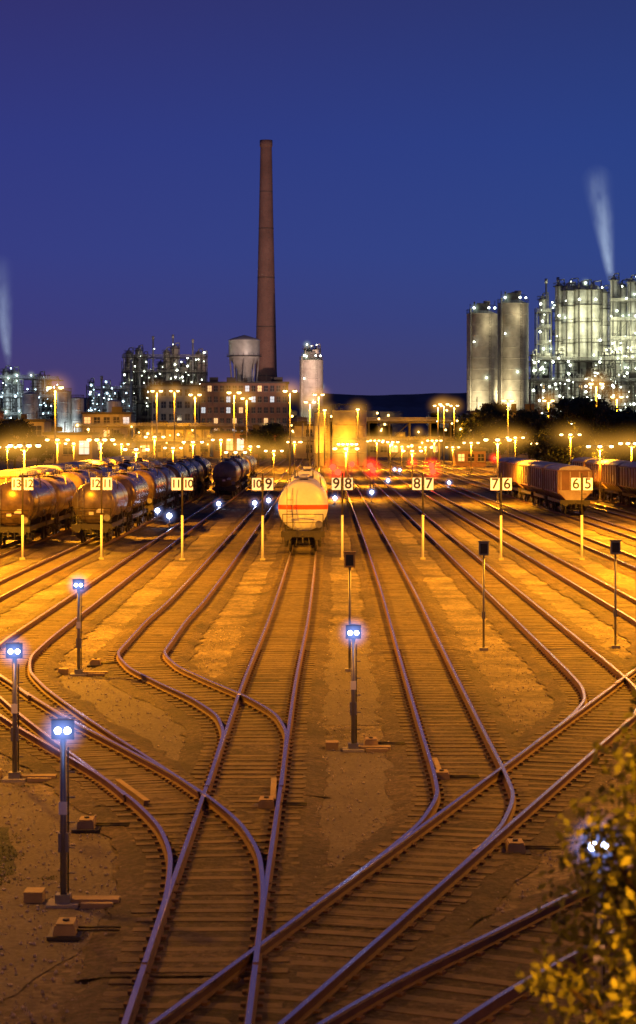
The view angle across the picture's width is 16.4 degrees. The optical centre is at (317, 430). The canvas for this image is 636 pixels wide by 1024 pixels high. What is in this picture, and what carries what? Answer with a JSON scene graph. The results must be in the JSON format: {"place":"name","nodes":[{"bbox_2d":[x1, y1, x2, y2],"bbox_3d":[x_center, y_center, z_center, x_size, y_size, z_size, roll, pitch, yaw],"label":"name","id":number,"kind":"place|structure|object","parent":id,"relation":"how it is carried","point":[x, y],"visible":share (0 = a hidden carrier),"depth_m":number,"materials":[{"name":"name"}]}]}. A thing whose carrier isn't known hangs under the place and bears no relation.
{"place":"outdoors","nodes":[
{"label":"outdoors","id":0,"kind":"place"},
{"bbox_2d":[0,411,52,460],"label":"warehouse","id":1,"kind":"structure","parent":0,"point":[41,425],"depth_m":560.00,"materials":[{"name":"brick"}]},
{"bbox_2d":[0,787,116,1001],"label":"ground","id":2,"kind":"structure","parent":0,"point":[11,939],"depth_m":36.63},
{"bbox_2d":[0,827,17,875],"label":"grass patch","id":3,"kind":"object","parent":2,"relation":"on","point":[9,863],"visible":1,"depth_m":39.11,"materials":[{"name":"plant"}]},
{"bbox_2d":[23,717,119,908],"bbox_3d":[-3.911,5.880,34.879,1.525,3.240,1.110,0,0,0],"label":"shunting signal","id":4,"kind":"object","parent":2,"relation":"on","point":[62,729],"visible":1,"depth_m":34.84,"materials":[{"name":"metal"}]},
{"bbox_2d":[47,917,120,939],"bbox_3d":[-3.459,7.353,32.751,1.050,0.245,0.700,0,0,0],"label":"point machine","id":5,"kind":"object","parent":2,"relation":"on","point":[66,928],"visible":1,"depth_m":32.55,"materials":[{"name":"metal"}]},
{"bbox_2d":[71,816,129,832],"bbox_3d":[-4.062,7.353,41.437,1.050,0.245,0.700,0,0,0],"label":"point machine","id":6,"kind":"object","parent":2,"relation":"on","point":[87,824],"visible":1,"depth_m":41.21,"materials":[{"name":"metal"}]},
{"bbox_2d":[42,422,99,462],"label":"warehouse","id":7,"kind":"structure","parent":0,"point":[86,450],"depth_m":520.00,"materials":[{"name":"concrete"}]},
{"bbox_2d":[81,407,135,454],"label":"warehouse","id":8,"kind":"structure","parent":0,"point":[117,415],"depth_m":700.00,"materials":[{"name":"brick"}]},
{"bbox_2d":[60,681,187,760],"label":"ground","id":9,"kind":"structure","parent":0,"point":[154,736],"depth_m":58.33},
{"bbox_2d":[152,386,199,422],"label":"building","id":10,"kind":"structure","parent":0,"point":[167,399],"depth_m":854.00,"materials":[{"name":"concrete"}]},
{"bbox_2d":[153,389,197,420],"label":"windows","id":11,"kind":"structure","parent":10,"relation":"attached to","point":[179,406],"depth_m":853.96,"materials":[{"name":"glass"}]},
{"bbox_2d":[1,390,466,411],"bbox_3d":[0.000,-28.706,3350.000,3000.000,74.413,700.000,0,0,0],"label":"hills","id":12,"kind":"structure","parent":0,"point":[428,401],"depth_m":3169.55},
{"bbox_2d":[200,383,287,450],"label":"walls","id":13,"kind":"structure","parent":0,"point":[241,415],"depth_m":850.00,"materials":[{"name":"red brick"}]},
{"bbox_2d":[200,384,287,449],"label":"windows","id":14,"kind":"structure","parent":13,"relation":"attached to","point":[252,400],"depth_m":849.96,"materials":[{"name":"glass"}]},
{"bbox_2d":[227,335,261,381],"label":"water tower","id":15,"kind":"structure","parent":0,"point":[245,355],"depth_m":865.94,"materials":[{"name":"metal"}]},
{"bbox_2d":[212,417,288,457],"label":"warehouse","id":16,"kind":"structure","parent":0,"point":[226,445],"depth_m":620.00,"materials":[{"name":"red brick"}]},
{"bbox_2d":[293,409,313,458],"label":"warehouse","id":17,"kind":"structure","parent":0,"point":[300,450],"depth_m":600.00,"materials":[{"name":"concrete"}]},
{"bbox_2d":[0,446,635,1023],"bbox_3d":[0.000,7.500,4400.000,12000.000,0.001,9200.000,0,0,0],"label":"ground","id":18,"kind":"structure","parent":0,"point":[456,604],"depth_m":92.80,"materials":[{"name":"gravel"}]},
{"bbox_2d":[0,420,21,460],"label":"deciduous tree","id":19,"kind":"object","parent":18,"relation":"on","point":[7,430],"visible":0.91,"depth_m":399.69,"materials":[{"name":"green plant"}]},
{"bbox_2d":[0,418,36,468],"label":"deciduous tree","id":20,"kind":"object","parent":18,"relation":"on","point":[20,429],"visible":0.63,"depth_m":418.99,"materials":[{"name":"green plant"}]},
{"bbox_2d":[0,365,38,418],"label":"refinery unit","id":21,"kind":"object","parent":18,"relation":"on","point":[11,385],"visible":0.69,"depth_m":750.32,"materials":[{"name":"metal"}]},
{"bbox_2d":[12,473,33,559],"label":"track number sign","id":22,"kind":"object","parent":18,"relation":"on","point":[18,483],"visible":1,"depth_m":128.72,"materials":[{"name":"metal"}]},
{"bbox_2d":[0,642,56,782],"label":"shunting signal","id":23,"kind":"object","parent":18,"relation":"on","point":[14,651],"visible":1,"depth_m":47.32,"materials":[{"name":"metal"}]},
{"bbox_2d":[22,390,38,418],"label":"storage tank","id":24,"kind":"object","parent":18,"relation":"on","point":[30,404],"visible":0.52,"depth_m":717.75,"materials":[{"name":"metal"}]},
{"bbox_2d":[22,435,53,465],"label":"deciduous tree","id":25,"kind":"object","parent":18,"relation":"on","point":[39,451],"visible":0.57,"depth_m":439.22,"materials":[{"name":"green plant"}]},
{"bbox_2d":[33,371,63,426],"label":"refinery unit","id":26,"kind":"object","parent":18,"relation":"on","point":[46,402],"visible":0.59,"depth_m":802.05,"materials":[{"name":"metal"}]},
{"bbox_2d":[57,388,71,431],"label":"storage tank","id":27,"kind":"object","parent":18,"relation":"on","point":[63,405],"visible":0.66,"depth_m":718.08,"materials":[{"name":"metal"}]},
{"bbox_2d":[71,395,83,431],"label":"storage tank","id":28,"kind":"object","parent":18,"relation":"on","point":[77,406],"visible":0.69,"depth_m":718.29,"materials":[{"name":"metal"}]},
{"bbox_2d":[58,578,107,675],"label":"shunting signal","id":29,"kind":"object","parent":18,"relation":"on","point":[78,584],"visible":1,"depth_m":67.72,"materials":[{"name":"metal"}]},
{"bbox_2d":[90,473,111,559],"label":"track number sign","id":30,"kind":"object","parent":18,"relation":"on","point":[105,483],"visible":1,"depth_m":128.89,"materials":[{"name":"metal"}]},
{"bbox_2d":[86,378,136,446],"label":"refinery unit","id":31,"kind":"object","parent":18,"relation":"on","point":[94,400],"visible":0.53,"depth_m":861.20,"materials":[{"name":"metal"}]},
{"bbox_2d":[102,433,133,457],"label":"deciduous tree","id":32,"kind":"object","parent":18,"relation":"on","point":[116,448],"visible":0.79,"depth_m":479.20,"materials":[{"name":"green plant"}]},
{"bbox_2d":[0,458,259,702],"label":"railway track","id":33,"kind":"structure","parent":18,"relation":"on","point":[10,551],"depth_m":136.22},
{"bbox_2d":[0,470,57,545],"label":"tank wagon","id":34,"kind":"object","parent":33,"relation":"on","point":[39,501],"visible":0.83,"depth_m":138.43,"materials":[{"name":"metal"}]},
{"bbox_2d":[32,468,76,534],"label":"tank wagon","id":35,"kind":"object","parent":33,"relation":"on","point":[64,487],"visible":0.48,"depth_m":157.00,"materials":[{"name":"metal"}]},
{"bbox_2d":[59,463,95,522],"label":"tank wagon","id":36,"kind":"object","parent":33,"relation":"on","point":[77,476],"visible":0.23,"depth_m":170.16,"materials":[{"name":"metal"}]},
{"bbox_2d":[0,458,275,806],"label":"railway track","id":37,"kind":"structure","parent":18,"relation":"on","point":[22,584],"depth_m":52.57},
{"bbox_2d":[70,471,129,542],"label":"tank wagon","id":38,"kind":"object","parent":37,"relation":"on","point":[86,505],"visible":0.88,"depth_m":142.02,"materials":[{"name":"metal"}]},
{"bbox_2d":[110,466,148,531],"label":"tank wagon","id":39,"kind":"object","parent":37,"relation":"on","point":[135,485],"visible":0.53,"depth_m":160.88,"materials":[{"name":"metal"}]},
{"bbox_2d":[131,462,166,520],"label":"tank wagon","id":40,"kind":"object","parent":37,"relation":"on","point":[155,479],"visible":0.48,"depth_m":178.83,"materials":[{"name":"metal"}]},
{"bbox_2d":[149,461,176,513],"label":"tank wagon","id":41,"kind":"object","parent":37,"relation":"on","point":[168,496],"visible":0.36,"depth_m":195.69,"materials":[{"name":"metal"}]},
{"bbox_2d":[159,458,188,507],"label":"tank wagon","id":42,"kind":"object","parent":37,"relation":"on","point":[177,469],"visible":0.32,"depth_m":211.36,"materials":[{"name":"metal"}]},
{"bbox_2d":[173,456,196,502],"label":"tank wagon","id":43,"kind":"object","parent":37,"relation":"on","point":[190,467],"visible":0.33,"depth_m":227.45,"materials":[{"name":"metal"}]},
{"bbox_2d":[188,453,211,493],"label":"tank wagon","id":44,"kind":"object","parent":37,"relation":"on","point":[207,468],"visible":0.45,"depth_m":256.61,"materials":[{"name":"metal"}]},
{"bbox_2d":[0,458,310,980],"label":"railway track","id":45,"kind":"structure","parent":18,"relation":"on","point":[214,929],"depth_m":39.58,"materials":[{"name":"metal"}]},
{"bbox_2d":[212,456,240,497],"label":"tank wagon","id":46,"kind":"object","parent":45,"relation":"on","point":[226,473],"visible":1,"depth_m":236.99,"materials":[{"name":"metal"}]},
{"bbox_2d":[121,342,207,449],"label":"refinery unit","id":47,"kind":"object","parent":18,"relation":"on","point":[170,367],"visible":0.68,"depth_m":883.93,"materials":[{"name":"white"}]},
{"bbox_2d":[138,413,213,456],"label":"warehouse","id":48,"kind":"structure","parent":18,"relation":"on","point":[207,450],"depth_m":640.00,"materials":[{"name":"concrete"}]},
{"bbox_2d":[171,473,192,559],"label":"track number sign","id":49,"kind":"object","parent":18,"relation":"on","point":[186,483],"visible":1,"depth_m":128.28,"materials":[{"name":"metal"}]},
{"bbox_2d":[73,421,293,456],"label":"pipe rack","id":50,"kind":"object","parent":18,"relation":"on","point":[138,438],"visible":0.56,"depth_m":638.64,"materials":[{"name":"metal"}]},
{"bbox_2d":[59,458,334,1023],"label":"railway track","id":51,"kind":"structure","parent":18,"relation":"on","point":[279,658],"depth_m":55.01,"materials":[{"name":"metal"}]},
{"bbox_2d":[254,796,306,808],"bbox_3d":[-0.744,7.353,43.689,1.050,0.245,0.700,0,0,0],"label":"point machine","id":52,"kind":"object","parent":51,"relation":"on","point":[266,802],"visible":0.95,"depth_m":43.57,"materials":[{"name":"metal"}]},
{"bbox_2d":[278,470,327,550],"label":"tank wagon","id":53,"kind":"object","parent":51,"relation":"on","point":[303,505],"visible":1,"depth_m":131.92,"materials":[{"name":"metal"}]},
{"bbox_2d":[88,458,331,797],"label":"railway track","id":54,"kind":"structure","parent":18,"relation":"on","point":[150,650],"depth_m":65.02,"materials":[{"name":"metal"}]},
{"bbox_2d":[240,427,278,465],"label":"deciduous tree","id":55,"kind":"object","parent":18,"relation":"on","point":[264,436],"visible":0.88,"depth_m":468.93,"materials":[{"name":"green plant"}]},
{"bbox_2d":[252,473,273,559],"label":"track number sign","id":56,"kind":"object","parent":18,"relation":"on","point":[258,484],"visible":1,"depth_m":128.15,"materials":[{"name":"metal"}]},
{"bbox_2d":[255,139,276,381],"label":"brick chimney","id":57,"kind":"object","parent":18,"relation":"on","point":[266,326],"visible":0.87,"depth_m":897.25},
{"bbox_2d":[258,422,288,464],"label":"deciduous tree","id":58,"kind":"object","parent":18,"relation":"on","point":[274,429],"visible":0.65,"depth_m":479.28,"materials":[{"name":"green plant"}]},
{"bbox_2d":[84,403,466,440],"bbox_3d":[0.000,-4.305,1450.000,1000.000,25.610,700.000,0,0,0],"label":"distant tree line","id":59,"kind":"object","parent":18,"relation":"on","point":[414,413],"visible":0.06,"depth_m":1270.22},
{"bbox_2d":[299,350,322,423],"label":"steel silo","id":60,"kind":"object","parent":18,"relation":"on","point":[311,373],"visible":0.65,"depth_m":796.29,"materials":[{"name":"white"}]},
{"bbox_2d":[0,625,634,1023],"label":"gravel stones","id":61,"kind":"object","parent":18,"relation":"on","point":[52,979],"visible":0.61,"depth_m":41.83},
{"bbox_2d":[313,407,330,465],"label":"storage tank","id":62,"kind":"object","parent":18,"relation":"on","point":[327,438],"visible":0.89,"depth_m":468.48,"materials":[{"name":"white"}]},
{"bbox_2d":[331,473,352,559],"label":"track number sign","id":63,"kind":"object","parent":18,"relation":"on","point":[341,483],"visible":1,"depth_m":128.76,"materials":[{"name":"metal"}]},
{"bbox_2d":[332,404,366,466],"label":"storage tank","id":64,"kind":"object","parent":18,"relation":"on","point":[344,423],"visible":0.94,"depth_m":466.99,"materials":[{"name":"white"}]},
{"bbox_2d":[288,403,461,445],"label":"distant works","id":65,"kind":"structure","parent":18,"relation":"on","point":[375,429],"depth_m":1096.00,"materials":[{"name":"concrete"}]},
{"bbox_2d":[286,418,470,460],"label":"pipe rack","id":66,"kind":"object","parent":18,"relation":"on","point":[399,435],"visible":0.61,"depth_m":558.64,"materials":[{"name":"metal"}]},
{"bbox_2d":[145,458,635,1023],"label":"railway track","id":67,"kind":"structure","parent":18,"relation":"on","point":[335,960],"depth_m":36.44,"materials":[{"name":"wood"}]},
{"bbox_2d":[284,458,553,935],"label":"railway track","id":68,"kind":"structure","parent":18,"relation":"on","point":[436,699],"depth_m":52.27,"materials":[{"name":"wood"}]},
{"bbox_2d":[412,473,433,559],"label":"track number sign","id":69,"kind":"object","parent":18,"relation":"on","point":[422,483],"visible":1,"depth_m":128.94,"materials":[{"name":"metal"}]},
{"bbox_2d":[450,431,487,466],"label":"warehouse","id":70,"kind":"structure","parent":18,"relation":"on","point":[461,457],"depth_m":460.00,"materials":[{"name":"beige brick"}]},
{"bbox_2d":[305,861,635,1023],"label":"railway track","id":71,"kind":"structure","parent":18,"relation":"on","point":[469,976],"depth_m":29.65,"materials":[{"name":"wood"}]},
{"bbox_2d":[457,413,504,449],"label":"deciduous tree","id":72,"kind":"object","parent":18,"relation":"on","point":[489,426],"visible":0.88,"depth_m":518.49,"materials":[{"name":"green plant"}]},
{"bbox_2d":[467,301,497,410],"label":"steel silo","id":73,"kind":"object","parent":18,"relation":"on","point":[482,352],"visible":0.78,"depth_m":646.18,"materials":[{"name":"white"}]},
{"bbox_2d":[478,541,489,650],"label":"indicator post","id":74,"kind":"object","parent":18,"relation":"on","point":[483,548],"visible":1,"depth_m":75.46,"materials":[{"name":"metal"}]},
{"bbox_2d":[472,402,512,461],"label":"deciduous tree","id":75,"kind":"object","parent":18,"relation":"on","point":[497,411],"visible":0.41,"depth_m":538.96,"materials":[{"name":"green plant"}]},
{"bbox_2d":[353,465,635,754],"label":"railway track","id":76,"kind":"structure","parent":18,"relation":"on","point":[572,666],"depth_m":78.11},
{"bbox_2d":[490,473,511,559],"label":"track number sign","id":77,"kind":"object","parent":18,"relation":"on","point":[500,484],"visible":1,"depth_m":128.22,"materials":[{"name":"metal"}]},
{"bbox_2d":[367,458,635,689],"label":"railway track","id":78,"kind":"structure","parent":18,"relation":"on","point":[592,592],"depth_m":117.50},
{"bbox_2d":[497,291,528,409],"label":"steel silo","id":79,"kind":"object","parent":18,"relation":"on","point":[513,346],"visible":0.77,"depth_m":652.12,"materials":[{"name":"white"}]},
{"bbox_2d":[392,458,635,546],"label":"railway track","id":80,"kind":"structure","parent":18,"relation":"on","point":[624,534],"depth_m":195.96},
{"bbox_2d":[506,458,530,499],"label":"hopper wagon","id":81,"kind":"object","parent":80,"relation":"on","point":[512,469],"visible":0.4,"depth_m":234.20,"materials":[{"name":"metal"}]},
{"bbox_2d":[517,460,545,503],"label":"hopper wagon","id":82,"kind":"object","parent":80,"relation":"on","point":[524,475],"visible":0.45,"depth_m":222.00,"materials":[{"name":"metal"}]},
{"bbox_2d":[530,462,561,508],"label":"hopper wagon","id":83,"kind":"object","parent":80,"relation":"on","point":[537,479],"visible":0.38,"depth_m":209.00,"materials":[{"name":"metal"}]},
{"bbox_2d":[543,464,592,513],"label":"hopper wagon","id":84,"kind":"object","parent":80,"relation":"on","point":[563,497],"visible":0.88,"depth_m":190.60,"materials":[{"name":"metal"}]},
{"bbox_2d":[404,458,635,524],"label":"railway track","id":85,"kind":"structure","parent":18,"relation":"on","point":[620,515],"depth_m":210.26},
{"bbox_2d":[502,408,544,458],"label":"deciduous tree","id":86,"kind":"object","parent":18,"relation":"on","point":[525,417],"visible":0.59,"depth_m":498.42,"materials":[{"name":"green plant"}]},
{"bbox_2d":[419,458,635,511],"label":"railway track","id":87,"kind":"structure","parent":18,"relation":"on","point":[616,503],"depth_m":244.96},
{"bbox_2d":[585,458,617,499],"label":"hopper wagon","id":88,"kind":"object","parent":87,"relation":"on","point":[592,464],"visible":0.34,"depth_m":234.22,"materials":[{"name":"metal"}]},
{"bbox_2d":[601,460,635,503],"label":"hopper wagon","id":89,"kind":"object","parent":87,"relation":"on","point":[610,475],"visible":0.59,"depth_m":222.97,"materials":[{"name":"metal"}]},
{"bbox_2d":[618,462,635,505],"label":"hopper wagon","id":90,"kind":"object","parent":87,"relation":"on","point":[627,477],"visible":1,"depth_m":211.82,"materials":[{"name":"metal"}]},
{"bbox_2d":[505,838,560,854],"bbox_3d":[3.771,7.353,39.130,1.050,0.245,0.700,0,0,0],"label":"point machine","id":91,"kind":"object","parent":18,"relation":"on","point":[516,845],"visible":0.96,"depth_m":39.01,"materials":[{"name":"metal"}]},
{"bbox_2d":[518,418,548,460],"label":"deciduous tree","id":92,"kind":"object","parent":18,"relation":"on","point":[536,426],"visible":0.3,"depth_m":389.14,"materials":[{"name":"green plant"}]},
{"bbox_2d":[535,292,551,377],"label":"chemical plant","id":93,"kind":"object","parent":18,"relation":"on","point":[542,340],"visible":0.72,"depth_m":699.15,"materials":[{"name":"metal"}]},
{"bbox_2d":[532,421,578,462],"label":"deciduous tree","id":94,"kind":"object","parent":18,"relation":"on","point":[537,455],"visible":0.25,"depth_m":329.04,"materials":[{"name":"green plant"}]},
{"bbox_2d":[514,665,635,1023],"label":"yellow green tree","id":95,"kind":"object","parent":18,"relation":"on","point":[624,858],"visible":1,"depth_m":13.96,"materials":[{"name":"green plant"}]},
{"bbox_2d":[539,395,615,464],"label":"deciduous tree","id":96,"kind":"object","parent":18,"relation":"on","point":[582,413],"visible":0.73,"depth_m":298.11,"materials":[{"name":"green plant"}]},
{"bbox_2d":[552,278,609,377],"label":"chemical plant","id":97,"kind":"object","parent":18,"relation":"on","point":[580,309],"visible":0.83,"depth_m":698.53,"materials":[{"name":"metal"}]},
{"bbox_2d":[571,473,592,559],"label":"track number sign","id":98,"kind":"object","parent":18,"relation":"on","point":[581,483],"visible":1,"depth_m":128.37,"materials":[{"name":"metal"}]},
{"bbox_2d":[529,370,635,421],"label":"process unit","id":99,"kind":"object","parent":18,"relation":"on","point":[571,388],"visible":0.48,"depth_m":673.34,"materials":[{"name":"metal"}]},
{"bbox_2d":[529,345,635,377],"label":"chemical plant","id":100,"kind":"object","parent":18,"relation":"on","point":[612,365],"visible":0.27,"depth_m":690.40,"materials":[{"name":"metal"}]},
{"bbox_2d":[583,826,614,1021],"bbox_3d":[3.312,5.880,25.195,1.525,3.240,1.110,0,0,0],"label":"shunting signal","id":101,"kind":"object","parent":18,"relation":"on","point":[599,970],"visible":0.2,"depth_m":25.15,"materials":[{"name":"metal"}]},
{"bbox_2d":[588,406,635,461],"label":"deciduous tree","id":102,"kind":"object","parent":18,"relation":"on","point":[611,421],"visible":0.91,"depth_m":289.13,"materials":[{"name":"green plant"}]},
{"bbox_2d":[609,540,621,648],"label":"indicator post","id":103,"kind":"object","parent":18,"relation":"on","point":[615,547],"visible":1,"depth_m":76.23,"materials":[{"name":"metal"}]},
{"bbox_2d":[608,273,635,373],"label":"chemical plant","id":104,"kind":"object","parent":18,"relation":"on","point":[622,312],"visible":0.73,"depth_m":696.87,"materials":[{"name":"metal"}]},
{"bbox_2d":[0,0,635,397],"label":"sky","id":105,"kind":"structure","parent":0,"point":[432,160],"materials":[{"name":"blue"}]},
{"bbox_2d":[321,626,384,724],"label":"asphalt path","id":106,"kind":"structure","parent":0,"point":[371,692],"depth_m":65.50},
{"bbox_2d":[343,551,355,671],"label":"indicator post","id":107,"kind":"object","parent":106,"relation":"on","point":[349,560],"visible":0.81,"depth_m":68.77,"materials":[{"name":"metal"}]},
{"bbox_2d":[318,740,396,864],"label":"asphalt path","id":108,"kind":"structure","parent":0,"point":[351,767],"depth_m":44.88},
{"bbox_2d":[326,624,390,751],"bbox_3d":[0.940,5.880,51.719,1.525,3.240,1.110,0,0,0],"label":"shunting signal","id":109,"kind":"object","parent":108,"relation":"on","point":[353,632],"visible":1,"depth_m":51.68,"materials":[{"name":"metal"}]},
{"bbox_2d":[367,431,442,456],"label":"warehouse","id":110,"kind":"structure","parent":0,"point":[382,449],"depth_m":640.00,"materials":[{"name":"concrete"}]},
{"bbox_2d":[466,394,542,458],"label":"warehouse","id":111,"kind":"structure","parent":0,"point":[489,453],"depth_m":600.00,"materials":[{"name":"concrete"}]},
{"bbox_2d":[533,366,635,410],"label":"process hall","id":112,"kind":"structure","parent":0,"point":[632,375],"depth_m":678.00,"materials":[{"name":"metal"}]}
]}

